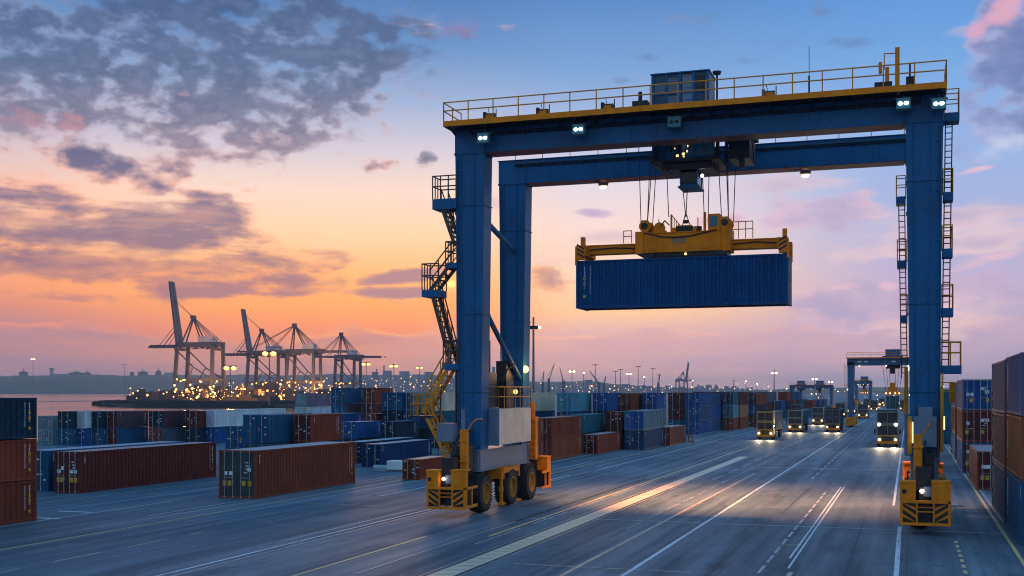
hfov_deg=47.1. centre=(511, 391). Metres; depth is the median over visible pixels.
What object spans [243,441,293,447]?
shipping container
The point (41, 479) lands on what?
door
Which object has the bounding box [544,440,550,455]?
door
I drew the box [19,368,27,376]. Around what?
shed
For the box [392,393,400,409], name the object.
door
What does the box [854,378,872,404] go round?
gantry crane
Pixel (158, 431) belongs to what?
door
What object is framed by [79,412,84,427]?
door
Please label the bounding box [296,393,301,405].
door
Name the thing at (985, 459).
door
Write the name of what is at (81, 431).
door
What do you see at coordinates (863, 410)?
yard truck
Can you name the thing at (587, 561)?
lane marking
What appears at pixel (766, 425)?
yard truck
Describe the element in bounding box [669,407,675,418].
door
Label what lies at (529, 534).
lane marking
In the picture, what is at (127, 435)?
shipping container
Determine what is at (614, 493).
lane marking
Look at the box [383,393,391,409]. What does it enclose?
door
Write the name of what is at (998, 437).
shipping container
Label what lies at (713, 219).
box window
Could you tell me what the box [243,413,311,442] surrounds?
shipping container
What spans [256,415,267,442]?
door
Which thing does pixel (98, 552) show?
lane marking
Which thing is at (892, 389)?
container spreader
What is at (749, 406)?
door
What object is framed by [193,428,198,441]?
door
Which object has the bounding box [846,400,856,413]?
yard truck
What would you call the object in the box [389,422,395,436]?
door
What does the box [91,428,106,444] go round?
shipping container
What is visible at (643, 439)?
shipping container
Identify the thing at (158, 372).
shed
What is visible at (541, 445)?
shipping container
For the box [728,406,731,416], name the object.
door
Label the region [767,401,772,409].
shipping container
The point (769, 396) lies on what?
shipping container
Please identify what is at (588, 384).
block
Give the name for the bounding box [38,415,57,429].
shipping container
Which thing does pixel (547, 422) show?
door
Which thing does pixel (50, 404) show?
water
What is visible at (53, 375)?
terminal building
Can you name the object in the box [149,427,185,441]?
shipping container
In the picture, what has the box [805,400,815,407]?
shipping container
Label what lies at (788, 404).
shipping container
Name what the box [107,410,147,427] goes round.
shipping container
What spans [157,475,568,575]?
lane marking
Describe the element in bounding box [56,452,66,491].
door
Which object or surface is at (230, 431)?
door
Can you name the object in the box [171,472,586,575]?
lane marking
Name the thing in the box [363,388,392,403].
shipping container
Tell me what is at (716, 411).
shipping container
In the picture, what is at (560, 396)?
door
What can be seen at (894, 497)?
lane marking
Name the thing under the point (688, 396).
door
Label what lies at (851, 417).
gantry crane
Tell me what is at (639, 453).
lane marking
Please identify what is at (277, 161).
sky
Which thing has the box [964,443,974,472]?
door
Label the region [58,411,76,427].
shipping container
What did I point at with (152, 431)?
door
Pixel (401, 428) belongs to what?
shipping container
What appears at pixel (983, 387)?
door
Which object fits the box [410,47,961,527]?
gantry crane
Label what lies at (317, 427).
shipping container
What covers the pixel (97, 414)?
door
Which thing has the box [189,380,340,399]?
quay lights
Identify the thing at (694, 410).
door
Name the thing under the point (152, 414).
door
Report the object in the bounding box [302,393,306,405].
door
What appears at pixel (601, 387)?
block
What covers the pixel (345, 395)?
shipping container
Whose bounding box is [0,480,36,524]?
shipping container
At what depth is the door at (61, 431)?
157.59 m
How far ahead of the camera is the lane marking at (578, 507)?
69.21 m
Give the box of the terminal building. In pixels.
[51,374,69,376]
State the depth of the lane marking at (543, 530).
59.70 m
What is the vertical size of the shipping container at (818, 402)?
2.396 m
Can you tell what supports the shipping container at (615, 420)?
on the shipping container at (622, 439)
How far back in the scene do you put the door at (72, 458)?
83.51 m
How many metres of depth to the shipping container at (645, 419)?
146.91 m
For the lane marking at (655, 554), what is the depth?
64.18 m
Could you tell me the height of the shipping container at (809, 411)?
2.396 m
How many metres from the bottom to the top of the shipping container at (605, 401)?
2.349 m
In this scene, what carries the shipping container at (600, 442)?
on the ground
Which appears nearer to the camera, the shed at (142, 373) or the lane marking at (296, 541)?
the lane marking at (296, 541)
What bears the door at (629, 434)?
in the shipping container at (643, 439)
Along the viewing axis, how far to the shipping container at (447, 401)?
150.82 m
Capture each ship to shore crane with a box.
[148,281,225,398]
[225,309,288,389]
[237,323,353,392]
[315,332,385,387]
[675,362,694,392]
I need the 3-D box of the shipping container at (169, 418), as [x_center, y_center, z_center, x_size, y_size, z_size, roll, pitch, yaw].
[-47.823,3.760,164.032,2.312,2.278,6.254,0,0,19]
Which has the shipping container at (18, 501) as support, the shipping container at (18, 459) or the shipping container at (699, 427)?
the shipping container at (18, 459)
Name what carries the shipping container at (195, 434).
on the ground
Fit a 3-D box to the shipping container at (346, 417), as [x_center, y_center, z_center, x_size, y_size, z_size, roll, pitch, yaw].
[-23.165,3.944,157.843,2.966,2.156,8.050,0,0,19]
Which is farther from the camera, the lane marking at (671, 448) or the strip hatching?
the lane marking at (671, 448)
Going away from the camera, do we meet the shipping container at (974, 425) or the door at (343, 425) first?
the shipping container at (974, 425)
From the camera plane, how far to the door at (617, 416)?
147.25 m
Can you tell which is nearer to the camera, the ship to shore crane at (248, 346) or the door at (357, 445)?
the door at (357, 445)
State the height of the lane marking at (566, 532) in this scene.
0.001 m
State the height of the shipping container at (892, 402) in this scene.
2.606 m
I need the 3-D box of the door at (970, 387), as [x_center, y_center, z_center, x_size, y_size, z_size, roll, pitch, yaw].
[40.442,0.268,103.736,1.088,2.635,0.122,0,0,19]
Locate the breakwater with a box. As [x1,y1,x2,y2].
[91,400,294,407]
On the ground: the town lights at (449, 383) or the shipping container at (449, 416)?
the town lights at (449, 383)
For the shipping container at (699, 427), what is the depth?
198.19 m
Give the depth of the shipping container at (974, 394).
103.62 m
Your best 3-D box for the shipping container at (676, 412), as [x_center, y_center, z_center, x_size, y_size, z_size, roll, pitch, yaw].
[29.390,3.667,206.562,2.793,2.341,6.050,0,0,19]
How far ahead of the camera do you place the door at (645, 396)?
163.07 m
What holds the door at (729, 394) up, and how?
in the shipping container at (730, 398)
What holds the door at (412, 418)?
in the shipping container at (422, 423)
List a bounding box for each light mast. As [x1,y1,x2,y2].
[124,365,124,396]
[224,366,236,400]
[262,351,276,404]
[362,362,370,387]
[389,364,397,391]
[416,366,422,391]
[530,317,540,392]
[771,369,776,409]
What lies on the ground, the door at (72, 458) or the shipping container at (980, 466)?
the shipping container at (980, 466)
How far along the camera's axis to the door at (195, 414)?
161.92 m
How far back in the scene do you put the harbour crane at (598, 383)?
1698.67 m
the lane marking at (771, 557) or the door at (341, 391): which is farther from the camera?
the door at (341, 391)
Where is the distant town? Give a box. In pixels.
[240,375,752,394]
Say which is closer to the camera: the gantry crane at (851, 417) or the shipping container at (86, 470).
the shipping container at (86, 470)
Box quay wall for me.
[102,403,294,407]
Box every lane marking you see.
[0,476,401,543]
[0,501,170,526]
[1,479,405,549]
[2,532,200,571]
[40,481,212,503]
[148,474,401,515]
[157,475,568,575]
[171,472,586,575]
[283,510,410,540]
[293,536,426,575]
[311,479,423,499]
[355,478,645,573]
[381,454,590,495]
[419,477,681,575]
[424,469,704,575]
[455,469,717,575]
[460,476,702,575]
[475,457,721,543]
[489,423,817,535]
[492,428,746,485]
[515,563,691,572]
[542,431,788,512]
[552,427,753,473]
[559,473,755,575]
[595,422,787,470]
[600,428,755,465]
[603,519,1001,533]
[620,413,875,575]
[625,453,782,529]
[713,430,823,479]
[715,488,807,575]
[757,491,826,572]
[788,487,843,567]
[789,487,840,557]
[811,423,873,478]
[892,431,903,505]
[893,527,901,575]
[944,444,1023,565]
[947,444,1002,521]
[954,541,967,573]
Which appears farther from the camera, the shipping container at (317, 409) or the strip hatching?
the shipping container at (317, 409)
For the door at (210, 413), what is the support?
in the shipping container at (227, 417)
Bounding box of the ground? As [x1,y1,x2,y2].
[0,394,1023,575]
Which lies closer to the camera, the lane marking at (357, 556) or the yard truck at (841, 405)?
the lane marking at (357, 556)
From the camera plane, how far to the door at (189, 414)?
162.24 m
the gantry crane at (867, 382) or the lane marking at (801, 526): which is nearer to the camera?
the lane marking at (801, 526)
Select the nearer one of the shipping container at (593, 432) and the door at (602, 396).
the shipping container at (593, 432)
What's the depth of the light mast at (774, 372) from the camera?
271.90 m
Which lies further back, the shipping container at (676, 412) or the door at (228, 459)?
the shipping container at (676, 412)
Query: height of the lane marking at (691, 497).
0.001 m
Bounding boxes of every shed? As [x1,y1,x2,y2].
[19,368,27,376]
[69,372,82,374]
[138,371,147,375]
[155,367,161,375]
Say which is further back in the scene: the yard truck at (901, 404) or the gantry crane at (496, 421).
the yard truck at (901, 404)
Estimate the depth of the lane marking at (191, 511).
70.07 m
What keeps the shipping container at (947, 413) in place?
on the shipping container at (947, 435)
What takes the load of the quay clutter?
on the ground
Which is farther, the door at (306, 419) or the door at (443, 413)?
the door at (443, 413)
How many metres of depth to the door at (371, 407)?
192.19 m
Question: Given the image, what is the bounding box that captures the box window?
[710,216,716,225]
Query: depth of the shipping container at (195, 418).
162.15 m
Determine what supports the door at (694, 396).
in the shipping container at (696, 399)
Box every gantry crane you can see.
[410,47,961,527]
[789,382,834,407]
[844,352,908,426]
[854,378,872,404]
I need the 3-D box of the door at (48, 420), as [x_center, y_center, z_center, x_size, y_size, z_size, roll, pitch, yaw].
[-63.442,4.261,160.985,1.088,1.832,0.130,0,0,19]
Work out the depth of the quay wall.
674.34 m
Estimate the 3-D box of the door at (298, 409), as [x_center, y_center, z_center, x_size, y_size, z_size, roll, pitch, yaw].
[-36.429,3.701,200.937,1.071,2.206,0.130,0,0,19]
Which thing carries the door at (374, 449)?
in the shipping container at (381, 453)
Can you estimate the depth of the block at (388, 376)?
3600.00 m
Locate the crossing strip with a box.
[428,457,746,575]
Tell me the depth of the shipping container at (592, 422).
145.60 m
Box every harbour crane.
[541,372,543,392]
[547,364,554,392]
[559,367,564,392]
[590,372,599,392]
[657,375,659,392]
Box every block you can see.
[372,372,377,386]
[383,371,391,387]
[399,371,409,387]
[424,372,432,387]
[559,383,564,392]
[585,380,591,392]
[596,383,603,392]
[622,384,629,392]
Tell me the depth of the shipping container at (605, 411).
154.09 m
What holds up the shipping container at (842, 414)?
on the yard truck at (833, 420)
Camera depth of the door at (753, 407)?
242.72 m
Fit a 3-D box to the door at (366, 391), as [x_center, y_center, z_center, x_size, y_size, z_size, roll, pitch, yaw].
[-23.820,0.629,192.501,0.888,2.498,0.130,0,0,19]
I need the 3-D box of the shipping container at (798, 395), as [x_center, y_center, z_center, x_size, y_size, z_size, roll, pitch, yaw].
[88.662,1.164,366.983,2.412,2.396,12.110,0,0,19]
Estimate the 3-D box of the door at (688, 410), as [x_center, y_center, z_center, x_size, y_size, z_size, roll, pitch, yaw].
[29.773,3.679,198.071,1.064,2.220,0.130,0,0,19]
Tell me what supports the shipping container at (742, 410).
on the shipping container at (742, 422)
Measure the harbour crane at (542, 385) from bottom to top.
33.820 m
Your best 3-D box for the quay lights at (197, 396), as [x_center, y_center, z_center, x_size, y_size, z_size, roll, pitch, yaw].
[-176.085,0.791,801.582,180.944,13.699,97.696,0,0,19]
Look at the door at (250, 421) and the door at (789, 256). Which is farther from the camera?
the door at (250, 421)
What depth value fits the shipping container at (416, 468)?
96.48 m
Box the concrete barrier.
[373,465,386,470]
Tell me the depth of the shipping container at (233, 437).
106.70 m
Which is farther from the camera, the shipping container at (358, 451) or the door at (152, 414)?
the door at (152, 414)
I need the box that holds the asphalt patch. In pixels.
[797,448,832,452]
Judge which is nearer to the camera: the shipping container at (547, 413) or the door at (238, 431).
the door at (238, 431)
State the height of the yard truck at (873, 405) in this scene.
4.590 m
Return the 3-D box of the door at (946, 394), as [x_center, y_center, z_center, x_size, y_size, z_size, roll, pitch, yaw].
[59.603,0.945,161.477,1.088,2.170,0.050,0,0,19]
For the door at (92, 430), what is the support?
in the shipping container at (98, 436)
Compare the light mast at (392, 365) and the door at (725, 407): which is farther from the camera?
the light mast at (392, 365)
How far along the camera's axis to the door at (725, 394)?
219.87 m
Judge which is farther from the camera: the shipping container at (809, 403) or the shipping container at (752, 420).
the shipping container at (809, 403)
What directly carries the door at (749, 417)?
in the shipping container at (752, 420)
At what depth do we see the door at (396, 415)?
153.83 m
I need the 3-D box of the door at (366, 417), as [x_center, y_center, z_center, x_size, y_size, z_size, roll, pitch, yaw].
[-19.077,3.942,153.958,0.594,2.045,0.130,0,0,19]
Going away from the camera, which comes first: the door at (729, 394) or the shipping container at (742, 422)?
the door at (729, 394)
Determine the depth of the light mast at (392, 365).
899.69 m
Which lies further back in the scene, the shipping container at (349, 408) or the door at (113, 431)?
the shipping container at (349, 408)
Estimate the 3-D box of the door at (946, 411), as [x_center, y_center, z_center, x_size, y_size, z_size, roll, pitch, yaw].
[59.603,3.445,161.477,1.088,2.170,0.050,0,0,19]
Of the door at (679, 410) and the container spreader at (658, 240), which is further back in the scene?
the door at (679, 410)
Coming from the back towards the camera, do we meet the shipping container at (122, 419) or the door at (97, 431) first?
the shipping container at (122, 419)
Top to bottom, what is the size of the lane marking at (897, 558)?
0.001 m
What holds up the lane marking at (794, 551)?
on the ground
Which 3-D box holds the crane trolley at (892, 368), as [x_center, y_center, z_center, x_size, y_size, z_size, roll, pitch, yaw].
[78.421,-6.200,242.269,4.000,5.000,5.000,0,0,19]
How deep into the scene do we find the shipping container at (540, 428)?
123.07 m
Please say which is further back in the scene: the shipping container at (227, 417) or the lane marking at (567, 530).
the shipping container at (227, 417)
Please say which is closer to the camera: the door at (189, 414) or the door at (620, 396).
the door at (620, 396)
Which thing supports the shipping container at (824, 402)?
on the shipping container
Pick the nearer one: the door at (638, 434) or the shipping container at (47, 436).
the door at (638, 434)
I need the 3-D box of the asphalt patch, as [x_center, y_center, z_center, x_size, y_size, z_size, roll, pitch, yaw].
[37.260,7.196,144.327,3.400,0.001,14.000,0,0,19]
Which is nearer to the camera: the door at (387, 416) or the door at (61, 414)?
the door at (387, 416)
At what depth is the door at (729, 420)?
219.63 m
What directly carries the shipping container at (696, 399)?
on the shipping container at (697, 413)
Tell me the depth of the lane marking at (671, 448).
147.88 m
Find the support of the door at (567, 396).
in the shipping container at (574, 401)
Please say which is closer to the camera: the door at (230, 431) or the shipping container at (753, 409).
the door at (230, 431)
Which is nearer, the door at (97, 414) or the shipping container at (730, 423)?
the door at (97, 414)
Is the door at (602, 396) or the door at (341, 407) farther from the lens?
the door at (341, 407)
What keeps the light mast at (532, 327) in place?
on the ground
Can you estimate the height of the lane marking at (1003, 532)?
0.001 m
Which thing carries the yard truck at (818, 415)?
on the ground
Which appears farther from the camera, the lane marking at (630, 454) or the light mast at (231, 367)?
the light mast at (231, 367)
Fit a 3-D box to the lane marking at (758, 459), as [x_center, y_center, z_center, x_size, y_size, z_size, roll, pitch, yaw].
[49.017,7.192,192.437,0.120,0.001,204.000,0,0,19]
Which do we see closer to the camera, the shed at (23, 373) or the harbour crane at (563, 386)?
the harbour crane at (563, 386)
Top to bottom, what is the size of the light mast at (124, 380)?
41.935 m
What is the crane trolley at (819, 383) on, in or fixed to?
hanging from the gantry crane at (828, 386)
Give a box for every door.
[36,451,46,490]
[39,416,44,429]
[39,431,44,443]
[45,416,51,429]
[45,431,51,443]
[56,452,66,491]
[59,412,64,427]
[59,429,64,444]
[65,412,70,426]
[65,429,70,443]
[67,452,77,492]
[77,412,78,426]
[77,429,78,443]
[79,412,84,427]
[79,429,84,444]
[91,412,94,426]
[91,429,94,443]
[95,412,100,426]
[95,429,100,443]
[107,412,110,427]
[107,429,110,444]
[111,412,116,427]
[111,429,116,443]
[150,411,155,426]
[150,428,155,441]
[156,411,161,425]
[156,428,161,440]
[187,412,192,425]
[187,428,192,441]
[193,411,198,426]
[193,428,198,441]
[206,411,207,425]
[208,411,213,425]
[208,428,213,441]
[221,451,236,496]
[227,427,234,447]
[235,427,241,447]
[237,451,253,497]
[245,415,255,441]
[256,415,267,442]
[295,415,302,440]
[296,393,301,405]
[296,407,301,412]
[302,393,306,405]
[303,415,309,440]
[332,388,338,402]
[332,404,338,412]
[339,389,344,402]
[339,405,344,412]
[341,422,346,437]
[347,422,354,437]
[355,442,359,462]
[363,445,370,465]
[364,388,368,402]
[364,404,368,413]
[364,414,368,420]
[369,388,373,402]
[369,404,373,413]
[371,445,378,464]
[382,422,388,437]
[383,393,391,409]
[383,411,391,420]
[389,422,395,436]
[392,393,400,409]
[392,411,400,420]
[404,393,409,409]
[404,411,409,419]
[404,460,411,478]
[411,393,417,409]
[411,411,417,419]
[412,460,418,478]
[431,432,437,447]
[438,393,444,409]
[438,411,444,422]
[544,418,550,437]
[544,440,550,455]
[558,394,563,409]
[565,393,570,410]
[584,435,589,453]
[590,435,596,453]
[594,393,599,409]
[600,393,605,409]
[608,412,613,429]
[614,412,620,429]
[618,394,623,408]
[624,394,629,409]
[626,412,633,428]
[626,431,633,447]
[635,411,642,429]
[635,431,642,448]
[643,393,648,408]
[650,393,655,408]
[664,428,668,444]
[669,393,675,405]
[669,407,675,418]
[676,393,682,405]
[676,407,682,418]
[686,393,691,405]
[686,407,691,419]
[686,421,691,433]
[692,394,697,405]
[692,408,697,419]
[692,422,697,433]
[724,393,727,403]
[724,406,727,416]
[724,419,727,428]
[728,393,731,403]
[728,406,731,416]
[728,419,731,428]
[748,405,750,414]
[748,416,750,425]
[751,393,755,402]
[751,405,755,414]
[751,416,755,425]
[788,256,789,303]
[790,257,791,304]
[887,396,891,407]
[892,397,897,407]
[944,392,949,406]
[944,409,949,424]
[944,427,949,442]
[964,380,976,409]
[964,411,976,440]
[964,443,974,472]
[977,380,990,409]
[977,411,990,441]
[979,452,991,488]
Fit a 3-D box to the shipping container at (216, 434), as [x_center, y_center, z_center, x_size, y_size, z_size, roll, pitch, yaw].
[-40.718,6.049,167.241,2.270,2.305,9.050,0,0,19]
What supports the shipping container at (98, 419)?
on the shipping container at (98, 436)
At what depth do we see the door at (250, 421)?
105.75 m
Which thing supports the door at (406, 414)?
in the shipping container at (422, 423)
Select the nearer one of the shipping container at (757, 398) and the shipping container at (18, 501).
the shipping container at (18, 501)
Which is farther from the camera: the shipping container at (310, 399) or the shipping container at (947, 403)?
the shipping container at (310, 399)
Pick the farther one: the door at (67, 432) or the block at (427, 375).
the block at (427, 375)
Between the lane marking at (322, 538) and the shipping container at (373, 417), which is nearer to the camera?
the lane marking at (322, 538)
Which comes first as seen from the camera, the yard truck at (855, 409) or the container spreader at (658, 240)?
the container spreader at (658, 240)
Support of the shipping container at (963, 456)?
on the ground
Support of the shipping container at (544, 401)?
on the shipping container at (547, 413)
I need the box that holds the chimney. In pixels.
[383,365,384,387]
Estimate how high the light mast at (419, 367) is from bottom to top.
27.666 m
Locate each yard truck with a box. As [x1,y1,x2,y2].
[754,407,782,438]
[786,406,808,431]
[791,401,801,408]
[810,404,824,424]
[823,405,843,431]
[835,401,847,416]
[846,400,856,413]
[858,403,869,418]
[864,399,869,407]
[869,400,878,410]
[874,406,900,446]
[878,398,885,406]
[900,400,903,410]
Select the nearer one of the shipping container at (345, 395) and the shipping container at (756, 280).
the shipping container at (756, 280)
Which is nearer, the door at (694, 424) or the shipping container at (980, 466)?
the shipping container at (980, 466)
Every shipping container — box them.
[0,398,36,439]
[0,439,36,482]
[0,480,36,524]
[31,441,185,491]
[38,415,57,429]
[38,430,57,443]
[54,442,215,492]
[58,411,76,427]
[58,428,76,445]
[73,428,91,445]
[77,411,91,427]
[91,411,106,427]
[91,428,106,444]
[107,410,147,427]
[107,427,147,444]
[149,410,188,427]
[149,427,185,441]
[186,411,205,426]
[186,427,205,441]
[201,408,285,426]
[203,426,224,443]
[219,441,354,498]
[225,425,242,448]
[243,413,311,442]
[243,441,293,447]
[294,413,341,441]
[294,440,341,443]
[295,393,330,406]
[295,406,330,413]
[331,388,362,403]
[331,403,362,412]
[341,413,362,421]
[341,421,380,438]
[342,437,380,441]
[347,437,415,462]
[362,439,431,466]
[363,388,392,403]
[363,403,384,413]
[363,413,381,420]
[381,420,417,437]
[382,392,410,409]
[382,410,412,420]
[402,410,429,428]
[402,455,443,479]
[404,392,428,409]
[415,428,429,438]
[430,392,454,410]
[430,410,454,428]
[430,428,458,447]
[528,439,543,455]
[529,393,554,410]
[535,410,554,416]
[538,415,581,438]
[538,418,543,439]
[544,435,581,459]
[557,393,591,410]
[557,410,591,415]
[567,413,605,432]
[576,253,791,310]
[582,431,604,433]
[582,431,619,453]
[593,393,618,410]
[593,410,621,412]
[606,411,624,429]
[606,430,624,448]
[618,393,641,409]
[624,409,663,429]
[624,428,663,449]
[642,393,665,409]
[662,425,685,445]
[664,409,665,424]
[668,393,684,405]
[668,406,684,419]
[668,420,684,424]
[685,393,710,406]
[685,406,710,420]
[685,419,710,434]
[711,393,722,405]
[711,405,722,418]
[711,418,722,431]
[723,393,738,404]
[723,405,738,417]
[723,417,738,429]
[738,393,747,404]
[738,405,747,416]
[738,416,747,428]
[746,404,766,414]
[748,393,766,403]
[748,415,756,426]
[766,392,772,401]
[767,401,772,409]
[773,401,778,409]
[773,410,782,429]
[778,392,790,399]
[779,400,785,409]
[779,400,791,408]
[791,392,795,399]
[796,392,801,398]
[802,409,807,423]
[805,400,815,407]
[808,409,811,417]
[813,399,821,405]
[822,399,826,405]
[840,408,843,423]
[886,396,898,408]
[944,390,950,407]
[944,408,950,425]
[944,426,950,443]
[951,382,956,407]
[951,407,956,432]
[951,430,956,458]
[957,379,991,410]
[957,409,991,441]
[957,437,991,472]
[969,444,991,489]
[992,359,1010,413]
[992,411,1005,468]
[992,459,1006,523]
[1006,352,1023,415]
[1006,414,1023,480]
[1006,470,1023,544]
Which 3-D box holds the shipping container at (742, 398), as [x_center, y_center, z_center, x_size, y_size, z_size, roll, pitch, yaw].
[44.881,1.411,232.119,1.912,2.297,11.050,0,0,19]
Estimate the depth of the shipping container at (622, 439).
147.46 m
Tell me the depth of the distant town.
3496.66 m
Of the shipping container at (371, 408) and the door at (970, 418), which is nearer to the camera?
the door at (970, 418)
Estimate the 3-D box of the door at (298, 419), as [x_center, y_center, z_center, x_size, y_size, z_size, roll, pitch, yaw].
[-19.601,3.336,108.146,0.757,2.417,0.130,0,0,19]
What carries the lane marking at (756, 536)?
on the ground
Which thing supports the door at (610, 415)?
in the shipping container at (615, 420)
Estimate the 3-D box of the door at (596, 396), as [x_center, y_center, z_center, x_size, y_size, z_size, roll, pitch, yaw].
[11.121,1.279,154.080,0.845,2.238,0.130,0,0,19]
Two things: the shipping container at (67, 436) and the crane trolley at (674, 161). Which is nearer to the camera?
the crane trolley at (674, 161)
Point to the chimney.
(384, 376)
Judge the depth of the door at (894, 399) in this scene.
239.31 m
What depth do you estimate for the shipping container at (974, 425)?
103.64 m
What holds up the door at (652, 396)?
in the shipping container at (653, 400)
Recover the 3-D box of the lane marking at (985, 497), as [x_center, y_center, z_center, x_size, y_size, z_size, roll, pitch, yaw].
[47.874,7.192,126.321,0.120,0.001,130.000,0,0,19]
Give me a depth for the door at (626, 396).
159.06 m
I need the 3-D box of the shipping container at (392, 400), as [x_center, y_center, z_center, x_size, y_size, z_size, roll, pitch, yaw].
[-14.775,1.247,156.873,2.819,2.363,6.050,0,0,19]
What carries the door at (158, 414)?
in the shipping container at (169, 418)
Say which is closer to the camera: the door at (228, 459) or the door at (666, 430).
the door at (228, 459)
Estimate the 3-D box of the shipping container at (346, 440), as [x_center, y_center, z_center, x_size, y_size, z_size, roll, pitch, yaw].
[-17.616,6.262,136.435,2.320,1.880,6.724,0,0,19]
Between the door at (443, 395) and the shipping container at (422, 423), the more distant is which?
the shipping container at (422, 423)
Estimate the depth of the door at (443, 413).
150.41 m
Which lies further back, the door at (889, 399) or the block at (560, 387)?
the block at (560, 387)
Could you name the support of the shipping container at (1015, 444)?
on the shipping container at (1014, 504)
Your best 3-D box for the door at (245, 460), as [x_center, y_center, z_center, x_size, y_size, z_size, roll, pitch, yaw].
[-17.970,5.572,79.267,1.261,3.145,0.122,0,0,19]
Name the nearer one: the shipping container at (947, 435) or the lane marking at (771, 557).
the lane marking at (771, 557)
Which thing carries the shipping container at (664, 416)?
on the shipping container
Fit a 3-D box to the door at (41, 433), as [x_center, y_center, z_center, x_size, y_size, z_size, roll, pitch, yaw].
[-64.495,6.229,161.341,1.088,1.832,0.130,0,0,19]
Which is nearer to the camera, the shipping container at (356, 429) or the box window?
the box window
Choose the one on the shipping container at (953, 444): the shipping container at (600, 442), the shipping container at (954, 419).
the shipping container at (954, 419)
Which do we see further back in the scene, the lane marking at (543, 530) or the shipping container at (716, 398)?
the shipping container at (716, 398)
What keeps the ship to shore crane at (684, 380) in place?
on the ground
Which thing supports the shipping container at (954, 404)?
on the shipping container at (954, 419)
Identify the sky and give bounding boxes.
[0,0,1023,389]
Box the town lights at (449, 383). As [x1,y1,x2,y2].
[229,378,750,392]
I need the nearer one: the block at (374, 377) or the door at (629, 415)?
the door at (629, 415)
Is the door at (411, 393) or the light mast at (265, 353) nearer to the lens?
the door at (411, 393)
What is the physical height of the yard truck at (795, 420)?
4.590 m
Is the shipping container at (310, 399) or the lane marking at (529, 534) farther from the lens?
the shipping container at (310, 399)
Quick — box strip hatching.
[434,483,679,574]
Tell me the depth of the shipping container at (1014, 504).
58.53 m
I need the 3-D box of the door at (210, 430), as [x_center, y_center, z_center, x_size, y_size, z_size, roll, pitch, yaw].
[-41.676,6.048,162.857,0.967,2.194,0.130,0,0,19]
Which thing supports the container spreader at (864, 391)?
hanging from the crane trolley at (863, 385)
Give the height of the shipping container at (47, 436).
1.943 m
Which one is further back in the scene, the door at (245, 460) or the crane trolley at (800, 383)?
the crane trolley at (800, 383)
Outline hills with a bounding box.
[0,374,948,393]
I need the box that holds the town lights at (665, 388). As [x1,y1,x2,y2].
[371,378,909,399]
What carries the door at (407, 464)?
in the shipping container at (416, 468)
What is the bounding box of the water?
[0,394,294,440]
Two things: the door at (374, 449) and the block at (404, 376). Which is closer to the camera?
the door at (374, 449)
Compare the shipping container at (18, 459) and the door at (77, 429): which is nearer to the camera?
the shipping container at (18, 459)
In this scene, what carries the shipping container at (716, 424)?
on the ground
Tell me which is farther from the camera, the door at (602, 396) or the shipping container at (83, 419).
the shipping container at (83, 419)
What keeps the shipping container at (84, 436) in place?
on the ground
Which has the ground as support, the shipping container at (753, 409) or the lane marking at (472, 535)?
the lane marking at (472, 535)
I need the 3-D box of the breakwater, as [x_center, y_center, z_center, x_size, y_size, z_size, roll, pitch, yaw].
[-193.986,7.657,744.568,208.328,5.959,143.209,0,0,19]
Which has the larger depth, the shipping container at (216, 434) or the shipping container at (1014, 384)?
the shipping container at (216, 434)
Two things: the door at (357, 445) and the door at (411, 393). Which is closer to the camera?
the door at (357, 445)
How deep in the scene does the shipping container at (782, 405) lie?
315.72 m
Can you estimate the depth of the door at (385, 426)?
133.36 m
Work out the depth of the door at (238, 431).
106.53 m
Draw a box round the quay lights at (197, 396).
[132,383,330,399]
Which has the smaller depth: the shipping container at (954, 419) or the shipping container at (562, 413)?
the shipping container at (954, 419)
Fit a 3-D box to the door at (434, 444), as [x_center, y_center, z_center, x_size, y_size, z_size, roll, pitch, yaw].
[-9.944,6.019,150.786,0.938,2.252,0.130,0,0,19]
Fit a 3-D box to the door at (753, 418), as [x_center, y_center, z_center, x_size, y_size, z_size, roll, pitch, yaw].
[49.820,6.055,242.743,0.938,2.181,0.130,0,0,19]
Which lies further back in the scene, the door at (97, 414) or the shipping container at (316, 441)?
the door at (97, 414)
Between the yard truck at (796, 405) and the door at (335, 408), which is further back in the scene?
the yard truck at (796, 405)
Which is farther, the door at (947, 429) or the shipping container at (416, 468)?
the door at (947, 429)
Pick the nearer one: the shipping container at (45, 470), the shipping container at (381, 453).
the shipping container at (45, 470)
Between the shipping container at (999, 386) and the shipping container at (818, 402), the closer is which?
the shipping container at (999, 386)
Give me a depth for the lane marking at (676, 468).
110.27 m
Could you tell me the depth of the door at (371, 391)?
192.19 m
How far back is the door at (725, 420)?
219.87 m
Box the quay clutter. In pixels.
[126,383,347,400]
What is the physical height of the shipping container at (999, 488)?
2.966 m
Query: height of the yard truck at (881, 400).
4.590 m
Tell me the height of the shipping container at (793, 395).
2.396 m
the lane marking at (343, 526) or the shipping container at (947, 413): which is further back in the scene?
the shipping container at (947, 413)
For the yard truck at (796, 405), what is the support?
on the ground
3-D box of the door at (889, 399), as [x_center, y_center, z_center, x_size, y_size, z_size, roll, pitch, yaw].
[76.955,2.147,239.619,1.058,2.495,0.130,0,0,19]
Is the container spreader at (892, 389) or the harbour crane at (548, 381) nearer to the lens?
the container spreader at (892, 389)
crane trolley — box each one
[632,69,758,192]
[796,381,806,391]
[815,381,824,392]
[861,376,867,388]
[882,349,902,373]
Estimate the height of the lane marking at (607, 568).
0.001 m
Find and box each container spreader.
[575,142,792,264]
[859,384,868,393]
[883,366,902,394]

